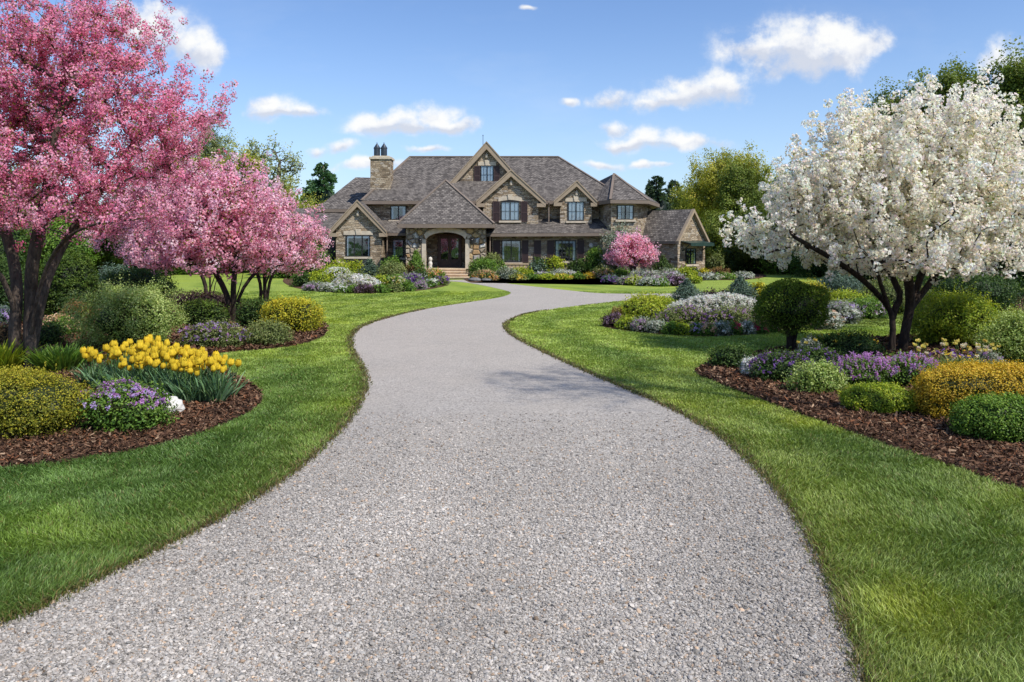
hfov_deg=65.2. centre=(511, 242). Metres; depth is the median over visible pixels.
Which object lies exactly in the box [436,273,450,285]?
edging plant
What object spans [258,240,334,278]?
wild shrub
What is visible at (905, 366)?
flowering plant
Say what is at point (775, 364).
flowering plant
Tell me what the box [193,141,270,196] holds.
deciduous tree
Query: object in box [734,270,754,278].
edging plant
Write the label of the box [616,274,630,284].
edging plant
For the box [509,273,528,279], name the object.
edging plant
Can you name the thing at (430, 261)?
garden statue
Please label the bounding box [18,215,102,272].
wild shrub
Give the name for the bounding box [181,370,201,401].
tulip
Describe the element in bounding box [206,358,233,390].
tulip
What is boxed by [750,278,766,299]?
shrub
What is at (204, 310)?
hedge
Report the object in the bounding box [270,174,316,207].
deciduous tree
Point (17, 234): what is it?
wild shrub
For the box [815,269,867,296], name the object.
shrub
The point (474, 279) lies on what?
boulder
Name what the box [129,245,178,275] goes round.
wild shrub
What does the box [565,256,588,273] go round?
shrub
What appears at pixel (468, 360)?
driveway
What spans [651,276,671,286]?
edging plant
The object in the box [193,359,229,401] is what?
tulip
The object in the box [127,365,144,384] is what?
tulip
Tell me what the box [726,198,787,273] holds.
deciduous tree
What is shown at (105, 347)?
tulip
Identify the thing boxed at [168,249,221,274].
wild shrub
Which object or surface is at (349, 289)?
edging plant
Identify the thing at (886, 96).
deciduous tree
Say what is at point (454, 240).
door
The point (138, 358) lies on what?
tulip
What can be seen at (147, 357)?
tulip
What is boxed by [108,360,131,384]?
tulip
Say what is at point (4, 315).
flowering plant
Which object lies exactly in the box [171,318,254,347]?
flowering plant
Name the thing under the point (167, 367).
tulip
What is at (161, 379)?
tulip
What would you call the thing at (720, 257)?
wild shrub
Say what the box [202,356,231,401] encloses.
tulip
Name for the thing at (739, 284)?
dwarf conifer
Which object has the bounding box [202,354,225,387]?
tulip
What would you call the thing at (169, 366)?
tulip
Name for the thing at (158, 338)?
tulip
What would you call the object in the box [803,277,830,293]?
shrub
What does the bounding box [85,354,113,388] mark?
tulip
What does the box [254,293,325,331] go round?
shrub
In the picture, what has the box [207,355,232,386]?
tulip
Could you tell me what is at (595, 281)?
mulch bed
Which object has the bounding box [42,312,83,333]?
flowering plant
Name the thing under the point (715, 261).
shrub
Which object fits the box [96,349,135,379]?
tulip
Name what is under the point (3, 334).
shrub
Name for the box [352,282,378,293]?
edging plant
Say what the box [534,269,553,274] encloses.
flowering plant
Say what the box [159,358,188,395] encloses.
tulip
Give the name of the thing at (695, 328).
edging plant
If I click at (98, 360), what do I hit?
tulip
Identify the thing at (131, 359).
tulip
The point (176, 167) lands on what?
deciduous tree
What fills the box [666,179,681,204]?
conifer tree
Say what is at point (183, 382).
tulip
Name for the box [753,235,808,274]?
wild shrub
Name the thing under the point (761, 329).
edging plant
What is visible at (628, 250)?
blossom tree
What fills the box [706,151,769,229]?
deciduous tree
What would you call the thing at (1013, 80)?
deciduous tree
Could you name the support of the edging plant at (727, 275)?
on the mulch bed at (595, 281)
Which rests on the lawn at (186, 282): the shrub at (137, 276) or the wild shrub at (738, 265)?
the wild shrub at (738, 265)
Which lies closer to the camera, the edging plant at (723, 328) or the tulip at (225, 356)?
the tulip at (225, 356)
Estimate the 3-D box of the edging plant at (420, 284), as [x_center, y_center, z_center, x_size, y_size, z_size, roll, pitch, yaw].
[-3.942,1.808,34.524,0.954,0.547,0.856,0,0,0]
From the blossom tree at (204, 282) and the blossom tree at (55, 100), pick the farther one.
the blossom tree at (204, 282)
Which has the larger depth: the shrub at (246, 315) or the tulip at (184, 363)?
the shrub at (246, 315)
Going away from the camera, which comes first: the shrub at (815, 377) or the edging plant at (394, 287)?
the shrub at (815, 377)
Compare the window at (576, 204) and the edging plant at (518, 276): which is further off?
the window at (576, 204)
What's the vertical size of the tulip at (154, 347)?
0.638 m
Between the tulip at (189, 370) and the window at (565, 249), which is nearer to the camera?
the tulip at (189, 370)
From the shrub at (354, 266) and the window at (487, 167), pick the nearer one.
the shrub at (354, 266)
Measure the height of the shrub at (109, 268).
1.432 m
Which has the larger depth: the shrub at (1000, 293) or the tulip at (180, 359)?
the shrub at (1000, 293)
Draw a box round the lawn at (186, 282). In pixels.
[0,270,1023,681]
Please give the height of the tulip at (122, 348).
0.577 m
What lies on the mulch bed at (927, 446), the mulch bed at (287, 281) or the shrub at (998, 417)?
the shrub at (998, 417)
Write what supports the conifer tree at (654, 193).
on the lawn at (186, 282)
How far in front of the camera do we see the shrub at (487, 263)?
44.49 m
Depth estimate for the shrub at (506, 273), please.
44.56 m
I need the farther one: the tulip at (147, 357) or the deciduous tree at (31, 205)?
the deciduous tree at (31, 205)
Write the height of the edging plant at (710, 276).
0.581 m
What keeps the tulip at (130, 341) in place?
on the mulch bed at (100, 453)
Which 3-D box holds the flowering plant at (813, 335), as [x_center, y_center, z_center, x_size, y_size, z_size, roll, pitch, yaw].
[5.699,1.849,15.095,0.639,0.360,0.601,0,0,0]
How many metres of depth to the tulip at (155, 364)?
10.13 m
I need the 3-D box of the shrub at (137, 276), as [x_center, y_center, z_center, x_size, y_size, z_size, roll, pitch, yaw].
[-12.052,1.367,25.817,2.878,1.390,2.900,0,0,0]
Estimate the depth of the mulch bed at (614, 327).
17.59 m
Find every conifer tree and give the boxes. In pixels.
[300,162,337,205]
[644,175,673,210]
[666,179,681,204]
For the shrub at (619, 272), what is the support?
on the mulch bed at (595, 281)
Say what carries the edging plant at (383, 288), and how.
on the mulch bed at (287, 281)
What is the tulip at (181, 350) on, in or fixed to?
on the mulch bed at (100, 453)
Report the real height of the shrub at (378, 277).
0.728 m
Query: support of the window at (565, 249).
in the stone house
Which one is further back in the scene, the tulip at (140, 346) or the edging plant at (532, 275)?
the edging plant at (532, 275)
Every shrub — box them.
[0,220,38,280]
[0,252,49,321]
[0,321,22,346]
[0,361,93,442]
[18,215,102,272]
[38,247,99,316]
[39,317,68,344]
[56,269,195,350]
[58,298,93,321]
[91,239,134,271]
[92,265,181,303]
[95,261,133,280]
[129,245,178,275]
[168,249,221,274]
[203,238,250,272]
[244,316,294,344]
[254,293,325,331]
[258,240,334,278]
[289,268,311,286]
[308,271,333,282]
[344,259,365,272]
[373,272,388,284]
[375,260,408,276]
[376,254,402,270]
[403,263,422,273]
[412,268,430,278]
[466,256,499,275]
[486,252,503,267]
[495,265,519,278]
[497,259,507,268]
[512,264,533,274]
[527,257,549,272]
[529,255,550,271]
[544,254,566,271]
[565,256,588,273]
[582,271,595,278]
[583,246,604,272]
[597,214,641,272]
[611,306,625,316]
[612,266,629,276]
[617,289,669,319]
[649,292,676,309]
[674,263,697,276]
[686,265,700,274]
[698,267,708,273]
[705,246,740,270]
[705,335,758,368]
[706,251,727,269]
[710,238,771,273]
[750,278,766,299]
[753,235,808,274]
[780,356,851,393]
[789,232,847,277]
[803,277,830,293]
[812,323,886,356]
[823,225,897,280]
[828,286,875,302]
[836,379,920,414]
[858,276,944,313]
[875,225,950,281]
[896,277,1018,346]
[907,357,1023,418]
[922,270,1023,311]
[939,226,1008,286]
[944,390,1023,443]
[965,303,1023,363]
[995,222,1023,293]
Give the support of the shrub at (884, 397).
on the mulch bed at (927, 446)
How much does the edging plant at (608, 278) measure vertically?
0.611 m
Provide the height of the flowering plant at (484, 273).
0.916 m
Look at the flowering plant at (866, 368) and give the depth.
10.82 m
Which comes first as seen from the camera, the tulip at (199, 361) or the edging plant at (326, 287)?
the tulip at (199, 361)
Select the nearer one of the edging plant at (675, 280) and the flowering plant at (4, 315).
the flowering plant at (4, 315)
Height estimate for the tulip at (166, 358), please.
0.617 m
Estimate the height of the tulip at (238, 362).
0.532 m
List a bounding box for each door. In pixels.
[439,236,449,266]
[450,236,459,266]
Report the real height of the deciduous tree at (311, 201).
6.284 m
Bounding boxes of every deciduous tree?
[1,159,30,214]
[7,162,75,239]
[63,197,146,274]
[126,141,211,273]
[188,118,237,166]
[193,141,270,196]
[237,135,275,188]
[263,130,305,191]
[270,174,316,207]
[299,191,326,207]
[668,181,707,231]
[670,140,771,227]
[701,196,753,270]
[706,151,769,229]
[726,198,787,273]
[732,153,784,216]
[762,156,819,213]
[861,76,922,178]
[901,52,990,212]
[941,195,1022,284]
[957,36,1023,161]
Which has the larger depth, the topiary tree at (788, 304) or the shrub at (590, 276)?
the shrub at (590, 276)
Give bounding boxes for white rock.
[162,396,184,414]
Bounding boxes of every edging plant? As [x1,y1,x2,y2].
[302,280,321,290]
[315,282,336,291]
[332,282,347,292]
[345,283,358,293]
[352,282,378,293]
[371,283,391,292]
[387,282,404,292]
[400,279,415,290]
[413,279,431,289]
[425,276,440,287]
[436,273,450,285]
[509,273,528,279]
[525,272,539,279]
[537,273,553,279]
[553,272,572,279]
[572,271,587,278]
[598,310,624,326]
[600,274,618,282]
[612,313,638,329]
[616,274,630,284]
[625,271,641,285]
[628,316,648,331]
[636,275,654,285]
[641,318,665,333]
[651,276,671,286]
[658,319,677,334]
[666,273,692,285]
[671,319,692,334]
[683,273,702,283]
[688,320,704,335]
[697,271,721,279]
[700,321,717,335]
[714,320,733,335]
[715,271,737,279]
[727,320,743,335]
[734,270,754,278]
[739,319,756,333]
[752,320,770,334]
[769,324,783,332]
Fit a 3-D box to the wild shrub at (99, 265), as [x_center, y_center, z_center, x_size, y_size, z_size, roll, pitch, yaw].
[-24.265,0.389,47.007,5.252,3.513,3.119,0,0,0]
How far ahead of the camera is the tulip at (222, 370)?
9.90 m
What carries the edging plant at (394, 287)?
on the mulch bed at (287, 281)
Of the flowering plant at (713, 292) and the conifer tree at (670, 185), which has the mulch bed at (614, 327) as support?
the flowering plant at (713, 292)
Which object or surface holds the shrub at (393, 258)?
on the mulch bed at (287, 281)
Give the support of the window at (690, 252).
in the stone house
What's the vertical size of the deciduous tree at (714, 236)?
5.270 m
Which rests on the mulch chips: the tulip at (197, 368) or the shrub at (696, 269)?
the tulip at (197, 368)
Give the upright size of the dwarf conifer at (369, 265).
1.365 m
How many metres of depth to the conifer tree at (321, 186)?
69.49 m
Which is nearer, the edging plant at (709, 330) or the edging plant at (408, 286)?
the edging plant at (709, 330)
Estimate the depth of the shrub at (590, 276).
44.47 m
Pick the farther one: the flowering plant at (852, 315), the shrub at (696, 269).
the shrub at (696, 269)
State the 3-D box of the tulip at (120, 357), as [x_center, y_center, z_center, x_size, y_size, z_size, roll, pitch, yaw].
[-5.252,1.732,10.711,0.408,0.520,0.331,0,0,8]
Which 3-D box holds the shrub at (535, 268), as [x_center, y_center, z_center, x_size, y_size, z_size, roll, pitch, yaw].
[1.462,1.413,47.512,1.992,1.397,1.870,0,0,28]
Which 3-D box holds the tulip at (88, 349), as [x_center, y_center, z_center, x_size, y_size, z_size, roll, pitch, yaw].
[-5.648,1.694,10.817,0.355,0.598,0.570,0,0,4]
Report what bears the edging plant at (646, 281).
on the mulch bed at (595, 281)
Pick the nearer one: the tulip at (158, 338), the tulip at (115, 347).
the tulip at (115, 347)
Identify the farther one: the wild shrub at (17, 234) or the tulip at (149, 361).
the wild shrub at (17, 234)
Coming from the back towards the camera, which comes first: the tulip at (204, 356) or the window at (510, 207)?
the window at (510, 207)
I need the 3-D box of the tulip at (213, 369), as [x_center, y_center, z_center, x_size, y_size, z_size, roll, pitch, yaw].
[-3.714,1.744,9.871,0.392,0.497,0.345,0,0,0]
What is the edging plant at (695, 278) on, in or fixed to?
on the mulch bed at (595, 281)
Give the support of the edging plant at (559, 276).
on the mulch bed at (595, 281)
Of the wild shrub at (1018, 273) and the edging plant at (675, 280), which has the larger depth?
the edging plant at (675, 280)
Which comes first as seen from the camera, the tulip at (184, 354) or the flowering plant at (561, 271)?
the tulip at (184, 354)
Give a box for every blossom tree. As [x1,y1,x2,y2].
[0,0,238,369]
[78,164,242,295]
[118,150,324,322]
[216,176,333,303]
[603,226,660,271]
[718,66,1023,352]
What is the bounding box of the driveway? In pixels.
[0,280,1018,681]
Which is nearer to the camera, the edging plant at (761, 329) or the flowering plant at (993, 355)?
the flowering plant at (993, 355)
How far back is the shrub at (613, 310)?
20.22 m
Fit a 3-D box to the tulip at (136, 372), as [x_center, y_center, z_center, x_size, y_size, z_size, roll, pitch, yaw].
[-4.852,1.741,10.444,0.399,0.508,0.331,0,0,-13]
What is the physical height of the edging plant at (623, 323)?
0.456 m
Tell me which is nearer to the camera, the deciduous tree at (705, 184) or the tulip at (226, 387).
the tulip at (226, 387)
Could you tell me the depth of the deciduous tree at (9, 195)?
41.38 m
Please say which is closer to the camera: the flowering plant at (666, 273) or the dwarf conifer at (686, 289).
the dwarf conifer at (686, 289)
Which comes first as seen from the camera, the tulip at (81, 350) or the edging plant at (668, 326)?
the tulip at (81, 350)
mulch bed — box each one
[0,309,326,466]
[283,277,445,292]
[465,272,766,285]
[602,320,765,335]
[696,338,1023,488]
[815,294,1023,330]
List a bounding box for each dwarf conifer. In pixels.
[358,257,380,275]
[407,249,426,271]
[650,253,673,272]
[669,276,703,301]
[722,273,758,302]
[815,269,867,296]
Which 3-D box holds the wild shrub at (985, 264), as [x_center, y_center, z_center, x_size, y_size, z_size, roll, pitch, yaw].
[20.357,0.235,34.762,4.481,3.772,2.964,0,0,0]
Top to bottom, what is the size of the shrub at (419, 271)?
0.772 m
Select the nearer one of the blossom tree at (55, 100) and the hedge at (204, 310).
the blossom tree at (55, 100)
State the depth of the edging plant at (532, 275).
43.73 m
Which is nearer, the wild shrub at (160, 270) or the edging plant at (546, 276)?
the edging plant at (546, 276)
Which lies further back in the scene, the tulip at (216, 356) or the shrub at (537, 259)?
the shrub at (537, 259)
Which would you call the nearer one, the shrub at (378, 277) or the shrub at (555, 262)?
the shrub at (378, 277)
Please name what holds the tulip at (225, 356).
on the mulch bed at (100, 453)
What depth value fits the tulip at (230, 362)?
9.89 m
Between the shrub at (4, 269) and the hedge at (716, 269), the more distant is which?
the hedge at (716, 269)
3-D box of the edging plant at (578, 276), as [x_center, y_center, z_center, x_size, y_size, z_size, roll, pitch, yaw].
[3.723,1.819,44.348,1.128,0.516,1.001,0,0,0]
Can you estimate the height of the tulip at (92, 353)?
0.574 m
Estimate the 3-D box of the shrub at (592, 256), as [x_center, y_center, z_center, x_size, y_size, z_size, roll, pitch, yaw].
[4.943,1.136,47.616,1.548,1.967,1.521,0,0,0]
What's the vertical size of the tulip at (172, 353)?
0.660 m
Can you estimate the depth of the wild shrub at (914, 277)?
38.42 m
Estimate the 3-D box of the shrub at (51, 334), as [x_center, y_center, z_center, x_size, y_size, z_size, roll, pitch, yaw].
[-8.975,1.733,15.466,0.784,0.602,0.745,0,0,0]
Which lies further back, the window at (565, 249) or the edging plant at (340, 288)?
the window at (565, 249)
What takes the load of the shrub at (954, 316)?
on the mulch bed at (927, 446)
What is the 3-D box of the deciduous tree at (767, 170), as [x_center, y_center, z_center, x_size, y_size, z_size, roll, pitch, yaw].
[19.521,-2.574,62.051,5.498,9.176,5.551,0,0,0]
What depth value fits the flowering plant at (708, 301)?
19.86 m
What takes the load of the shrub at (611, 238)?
on the mulch bed at (595, 281)
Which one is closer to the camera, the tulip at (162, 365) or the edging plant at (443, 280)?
the tulip at (162, 365)
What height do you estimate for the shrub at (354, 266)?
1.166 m
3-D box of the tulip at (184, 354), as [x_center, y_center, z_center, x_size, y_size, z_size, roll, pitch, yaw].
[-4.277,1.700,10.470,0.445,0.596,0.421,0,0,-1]
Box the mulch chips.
[0,278,1023,486]
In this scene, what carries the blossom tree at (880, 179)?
on the mulch bed at (927, 446)
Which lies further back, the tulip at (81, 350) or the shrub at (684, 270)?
the shrub at (684, 270)
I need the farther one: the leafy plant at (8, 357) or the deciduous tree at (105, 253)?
the deciduous tree at (105, 253)
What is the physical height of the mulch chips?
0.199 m
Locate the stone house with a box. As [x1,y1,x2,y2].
[286,141,713,278]
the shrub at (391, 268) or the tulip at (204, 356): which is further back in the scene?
the shrub at (391, 268)
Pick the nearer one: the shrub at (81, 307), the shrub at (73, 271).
the shrub at (81, 307)
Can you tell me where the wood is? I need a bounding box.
[21,193,992,233]
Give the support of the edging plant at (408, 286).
on the mulch bed at (287, 281)
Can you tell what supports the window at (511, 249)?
in the stone house
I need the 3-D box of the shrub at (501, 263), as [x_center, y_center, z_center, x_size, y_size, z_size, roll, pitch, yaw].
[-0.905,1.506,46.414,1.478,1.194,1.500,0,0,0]
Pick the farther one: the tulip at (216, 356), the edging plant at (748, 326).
the edging plant at (748, 326)
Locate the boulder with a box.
[468,277,480,280]
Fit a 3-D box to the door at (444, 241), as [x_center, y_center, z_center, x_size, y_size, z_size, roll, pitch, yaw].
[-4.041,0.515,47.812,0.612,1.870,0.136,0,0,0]
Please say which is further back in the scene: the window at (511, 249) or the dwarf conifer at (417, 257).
the window at (511, 249)
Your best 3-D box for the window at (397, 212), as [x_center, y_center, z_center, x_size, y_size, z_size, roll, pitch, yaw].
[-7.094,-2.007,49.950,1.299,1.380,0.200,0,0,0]
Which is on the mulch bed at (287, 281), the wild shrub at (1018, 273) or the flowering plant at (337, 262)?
the flowering plant at (337, 262)
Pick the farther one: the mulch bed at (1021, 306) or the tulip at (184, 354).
the mulch bed at (1021, 306)
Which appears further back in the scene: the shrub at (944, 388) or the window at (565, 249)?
the window at (565, 249)
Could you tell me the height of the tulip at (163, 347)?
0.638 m
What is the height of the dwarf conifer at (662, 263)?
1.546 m
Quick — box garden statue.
[428,257,431,267]
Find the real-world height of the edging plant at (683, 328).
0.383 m
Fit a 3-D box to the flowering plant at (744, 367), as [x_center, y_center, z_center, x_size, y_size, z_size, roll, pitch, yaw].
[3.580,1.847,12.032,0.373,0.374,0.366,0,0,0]
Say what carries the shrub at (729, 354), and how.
on the mulch bed at (927, 446)
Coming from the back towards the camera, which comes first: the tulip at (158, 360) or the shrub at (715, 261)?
the shrub at (715, 261)
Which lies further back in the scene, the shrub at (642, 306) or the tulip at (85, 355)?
the shrub at (642, 306)
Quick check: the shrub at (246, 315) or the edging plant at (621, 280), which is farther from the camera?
the edging plant at (621, 280)
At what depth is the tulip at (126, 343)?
11.40 m
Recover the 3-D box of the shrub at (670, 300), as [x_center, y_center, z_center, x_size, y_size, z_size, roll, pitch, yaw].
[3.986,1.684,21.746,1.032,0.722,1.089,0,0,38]
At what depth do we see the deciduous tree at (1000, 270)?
33.62 m
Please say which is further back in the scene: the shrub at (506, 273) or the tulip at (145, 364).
the shrub at (506, 273)
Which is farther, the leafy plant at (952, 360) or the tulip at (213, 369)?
the leafy plant at (952, 360)
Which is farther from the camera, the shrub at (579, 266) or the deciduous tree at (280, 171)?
the deciduous tree at (280, 171)
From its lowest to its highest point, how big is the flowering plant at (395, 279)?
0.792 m
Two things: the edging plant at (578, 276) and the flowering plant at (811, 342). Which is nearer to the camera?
the flowering plant at (811, 342)
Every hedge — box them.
[166,287,225,309]
[172,297,229,325]
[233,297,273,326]
[708,266,729,273]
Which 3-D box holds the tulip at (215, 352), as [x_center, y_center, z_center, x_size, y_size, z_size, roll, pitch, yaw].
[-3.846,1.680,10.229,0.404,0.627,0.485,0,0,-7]
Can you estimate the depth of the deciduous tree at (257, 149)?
64.08 m
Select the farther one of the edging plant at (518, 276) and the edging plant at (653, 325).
the edging plant at (518, 276)
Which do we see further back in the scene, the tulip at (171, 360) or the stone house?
the stone house
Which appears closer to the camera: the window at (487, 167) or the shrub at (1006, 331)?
the shrub at (1006, 331)
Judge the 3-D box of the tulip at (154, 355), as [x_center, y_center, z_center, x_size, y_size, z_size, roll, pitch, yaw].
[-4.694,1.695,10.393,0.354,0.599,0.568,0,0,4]
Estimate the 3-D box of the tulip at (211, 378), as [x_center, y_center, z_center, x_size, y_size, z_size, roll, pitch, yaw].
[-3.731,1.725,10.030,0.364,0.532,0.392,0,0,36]
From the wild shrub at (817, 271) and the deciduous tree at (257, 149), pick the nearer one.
the wild shrub at (817, 271)
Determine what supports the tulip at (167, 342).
on the mulch bed at (100, 453)
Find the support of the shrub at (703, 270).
on the mulch bed at (595, 281)
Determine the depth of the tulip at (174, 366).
9.87 m
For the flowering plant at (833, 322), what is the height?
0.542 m
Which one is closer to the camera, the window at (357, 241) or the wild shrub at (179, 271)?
the window at (357, 241)
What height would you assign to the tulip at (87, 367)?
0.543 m
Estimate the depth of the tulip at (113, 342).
11.31 m
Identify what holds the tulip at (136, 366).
on the mulch bed at (100, 453)
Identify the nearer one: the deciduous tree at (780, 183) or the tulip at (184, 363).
the tulip at (184, 363)
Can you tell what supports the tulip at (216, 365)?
on the mulch bed at (100, 453)
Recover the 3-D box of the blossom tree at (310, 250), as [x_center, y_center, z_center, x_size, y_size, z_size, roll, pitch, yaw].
[-7.675,-0.129,25.520,3.801,4.271,3.701,0,0,-36]
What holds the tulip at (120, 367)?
on the mulch bed at (100, 453)
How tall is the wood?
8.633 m
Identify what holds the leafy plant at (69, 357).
on the mulch bed at (100, 453)
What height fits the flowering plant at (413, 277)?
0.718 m
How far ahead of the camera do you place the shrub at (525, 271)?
45.89 m
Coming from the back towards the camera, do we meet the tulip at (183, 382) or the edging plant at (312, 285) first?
the edging plant at (312, 285)
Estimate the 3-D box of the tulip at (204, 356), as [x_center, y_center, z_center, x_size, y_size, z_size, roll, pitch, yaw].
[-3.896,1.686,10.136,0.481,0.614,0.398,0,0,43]
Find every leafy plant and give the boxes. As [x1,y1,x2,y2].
[0,338,46,373]
[18,342,103,372]
[919,348,997,372]
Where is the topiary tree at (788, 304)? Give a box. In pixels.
[751,277,830,349]
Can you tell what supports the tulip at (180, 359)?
on the mulch bed at (100, 453)
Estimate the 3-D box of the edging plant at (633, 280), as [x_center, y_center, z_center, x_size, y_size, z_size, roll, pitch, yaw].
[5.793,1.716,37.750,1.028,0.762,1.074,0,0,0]
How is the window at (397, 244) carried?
in the stone house
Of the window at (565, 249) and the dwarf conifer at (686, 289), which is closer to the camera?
the dwarf conifer at (686, 289)
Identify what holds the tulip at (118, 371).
on the mulch bed at (100, 453)
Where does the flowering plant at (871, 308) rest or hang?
on the mulch bed at (1021, 306)
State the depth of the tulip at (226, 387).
9.93 m
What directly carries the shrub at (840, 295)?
on the mulch bed at (1021, 306)
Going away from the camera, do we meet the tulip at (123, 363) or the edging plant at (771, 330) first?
the tulip at (123, 363)
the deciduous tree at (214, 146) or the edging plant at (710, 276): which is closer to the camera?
the edging plant at (710, 276)
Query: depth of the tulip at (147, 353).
10.66 m
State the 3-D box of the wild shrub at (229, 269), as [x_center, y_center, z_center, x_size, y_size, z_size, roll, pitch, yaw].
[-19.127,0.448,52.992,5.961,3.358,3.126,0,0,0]
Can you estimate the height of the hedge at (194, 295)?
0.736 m
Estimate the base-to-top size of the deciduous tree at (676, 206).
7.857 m
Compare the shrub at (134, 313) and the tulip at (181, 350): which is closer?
the tulip at (181, 350)
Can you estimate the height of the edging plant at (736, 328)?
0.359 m
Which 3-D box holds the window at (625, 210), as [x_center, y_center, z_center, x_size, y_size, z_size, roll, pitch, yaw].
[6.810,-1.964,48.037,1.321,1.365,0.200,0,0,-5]
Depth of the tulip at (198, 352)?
10.41 m
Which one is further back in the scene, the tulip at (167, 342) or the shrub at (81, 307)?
the shrub at (81, 307)
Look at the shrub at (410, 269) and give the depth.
44.89 m
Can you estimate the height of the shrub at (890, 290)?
1.158 m
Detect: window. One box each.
[343,229,372,258]
[388,205,408,220]
[392,239,405,259]
[478,160,495,180]
[498,194,521,222]
[502,240,522,262]
[555,240,575,262]
[565,196,586,222]
[614,204,635,221]
[684,244,698,265]
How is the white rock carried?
on the mulch bed at (100, 453)
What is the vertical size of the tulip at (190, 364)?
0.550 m
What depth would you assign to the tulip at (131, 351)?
10.86 m
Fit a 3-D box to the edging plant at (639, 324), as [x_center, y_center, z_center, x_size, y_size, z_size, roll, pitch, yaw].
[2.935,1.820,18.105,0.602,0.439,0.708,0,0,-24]
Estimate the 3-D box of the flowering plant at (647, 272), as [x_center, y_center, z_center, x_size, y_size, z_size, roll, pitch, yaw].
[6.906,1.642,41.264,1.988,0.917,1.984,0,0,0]
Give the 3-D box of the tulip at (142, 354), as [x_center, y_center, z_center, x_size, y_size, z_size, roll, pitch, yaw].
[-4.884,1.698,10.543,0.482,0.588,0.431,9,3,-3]
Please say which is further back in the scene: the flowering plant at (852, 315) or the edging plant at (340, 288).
the edging plant at (340, 288)
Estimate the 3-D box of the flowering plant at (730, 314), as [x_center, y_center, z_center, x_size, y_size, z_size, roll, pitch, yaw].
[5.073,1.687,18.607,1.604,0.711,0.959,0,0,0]
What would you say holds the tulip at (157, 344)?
on the mulch chips
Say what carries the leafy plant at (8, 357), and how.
on the mulch bed at (100, 453)
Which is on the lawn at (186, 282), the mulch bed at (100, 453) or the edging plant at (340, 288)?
the mulch bed at (100, 453)
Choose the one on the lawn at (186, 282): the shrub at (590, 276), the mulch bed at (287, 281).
the mulch bed at (287, 281)
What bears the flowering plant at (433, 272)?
on the mulch bed at (287, 281)
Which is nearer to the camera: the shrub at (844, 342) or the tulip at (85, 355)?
the tulip at (85, 355)
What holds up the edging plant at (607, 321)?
on the mulch bed at (614, 327)
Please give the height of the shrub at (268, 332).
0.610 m
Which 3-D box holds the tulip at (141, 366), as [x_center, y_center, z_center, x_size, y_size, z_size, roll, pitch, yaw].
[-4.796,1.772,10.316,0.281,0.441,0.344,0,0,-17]
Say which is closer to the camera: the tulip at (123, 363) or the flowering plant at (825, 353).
the tulip at (123, 363)
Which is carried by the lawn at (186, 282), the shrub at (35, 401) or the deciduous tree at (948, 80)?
the deciduous tree at (948, 80)
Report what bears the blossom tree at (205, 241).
on the mulch bed at (100, 453)
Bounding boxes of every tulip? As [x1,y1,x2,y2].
[68,352,95,386]
[69,346,98,382]
[71,346,101,385]
[74,350,98,386]
[75,350,114,388]
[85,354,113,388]
[86,356,103,382]
[87,356,114,388]
[92,348,116,385]
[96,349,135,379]
[98,340,127,368]
[99,352,128,380]
[101,357,130,383]
[102,344,124,375]
[103,355,127,379]
[107,344,129,377]
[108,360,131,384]
[108,362,122,385]
[112,341,128,369]
[112,348,146,375]
[113,344,127,369]
[113,363,148,383]
[115,338,132,359]
[117,355,145,390]
[123,361,145,384]
[124,351,153,383]
[124,353,163,386]
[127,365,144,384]
[128,363,147,382]
[136,342,143,372]
[136,360,147,380]
[138,349,169,378]
[138,356,163,388]
[139,345,160,386]
[141,351,160,376]
[141,358,163,385]
[142,351,167,383]
[143,336,149,342]
[145,358,171,385]
[146,341,167,371]
[147,357,175,394]
[148,352,180,394]
[149,362,165,377]
[150,363,169,394]
[151,360,170,394]
[152,335,160,359]
[156,345,180,379]
[157,348,189,390]
[157,365,181,395]
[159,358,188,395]
[164,339,181,358]
[165,356,200,395]
[166,362,191,399]
[166,363,193,399]
[167,359,196,399]
[176,368,201,402]
[178,347,185,374]
[178,350,188,383]
[179,361,208,401]
[180,359,206,383]
[181,348,193,377]
[181,356,221,399]
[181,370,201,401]
[182,366,209,400]
[186,349,202,372]
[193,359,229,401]
[198,362,221,403]
[198,366,227,389]
[199,365,226,402]
[200,350,224,381]
[200,352,219,382]
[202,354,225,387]
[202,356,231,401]
[204,364,231,397]
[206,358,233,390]
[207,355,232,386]
[210,354,239,385]
[210,358,244,402]
[211,366,234,402]
[224,358,253,398]
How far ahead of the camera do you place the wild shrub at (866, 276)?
42.58 m
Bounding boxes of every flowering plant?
[0,301,22,327]
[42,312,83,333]
[70,376,183,434]
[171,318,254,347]
[312,263,354,279]
[328,256,347,267]
[329,269,383,285]
[381,272,407,284]
[401,271,426,282]
[425,266,446,278]
[471,266,499,280]
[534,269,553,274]
[550,268,575,274]
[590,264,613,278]
[627,267,660,279]
[649,303,708,324]
[655,267,685,278]
[666,290,764,321]
[698,287,726,294]
[699,303,759,325]
[736,353,757,374]
[746,346,814,382]
[795,336,821,350]
[797,332,824,344]
[797,343,846,367]
[813,309,847,329]
[827,298,864,323]
[832,351,900,386]
[849,293,892,318]
[882,349,942,387]
[969,344,1009,363]
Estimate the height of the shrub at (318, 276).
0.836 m
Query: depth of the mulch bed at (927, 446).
8.02 m
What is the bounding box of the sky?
[0,0,1023,202]

